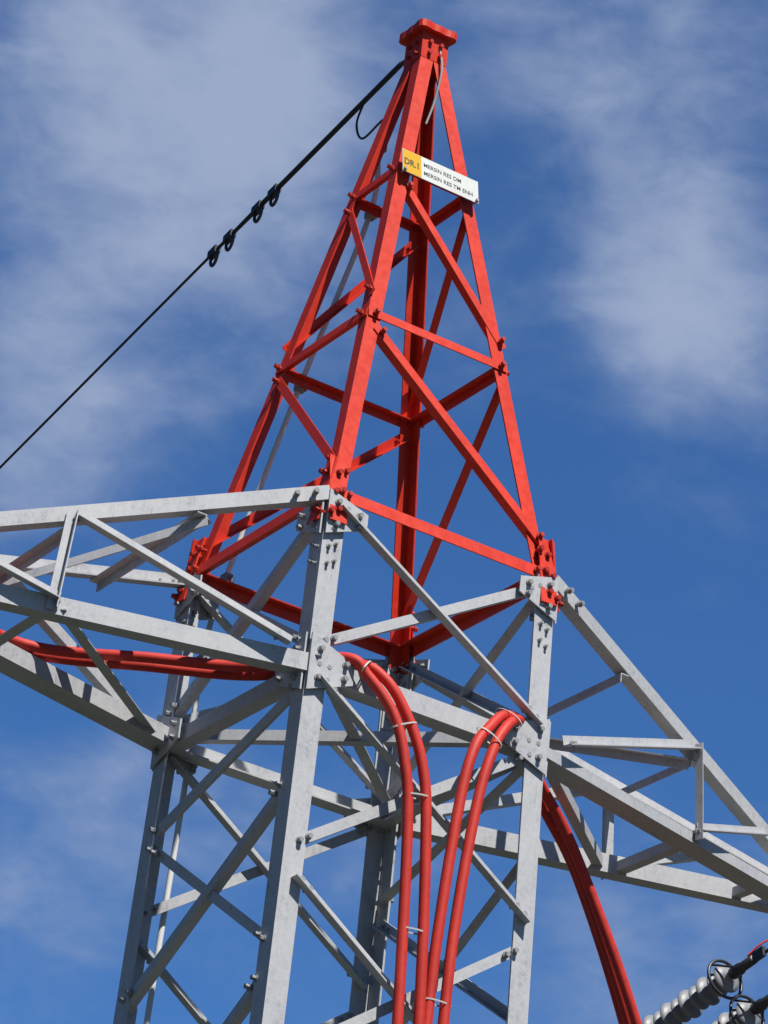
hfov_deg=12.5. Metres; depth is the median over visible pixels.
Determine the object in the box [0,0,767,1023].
sky
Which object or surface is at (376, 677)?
red power cables
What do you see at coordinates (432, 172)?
name plate
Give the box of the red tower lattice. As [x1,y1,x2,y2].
[171,18,563,674]
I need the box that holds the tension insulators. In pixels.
[642,939,767,1023]
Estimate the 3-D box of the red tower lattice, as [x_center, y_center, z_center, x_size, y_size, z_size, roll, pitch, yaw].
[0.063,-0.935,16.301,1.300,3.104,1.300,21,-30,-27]
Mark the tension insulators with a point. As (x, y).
(704, 993)
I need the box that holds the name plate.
[401,148,478,204]
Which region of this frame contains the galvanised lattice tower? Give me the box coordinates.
[0,485,767,1023]
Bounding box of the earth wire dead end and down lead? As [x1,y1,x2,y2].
[0,48,442,1023]
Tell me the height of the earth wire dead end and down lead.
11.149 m
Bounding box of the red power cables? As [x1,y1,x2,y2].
[0,629,641,1023]
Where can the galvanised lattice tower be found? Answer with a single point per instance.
(310, 665)

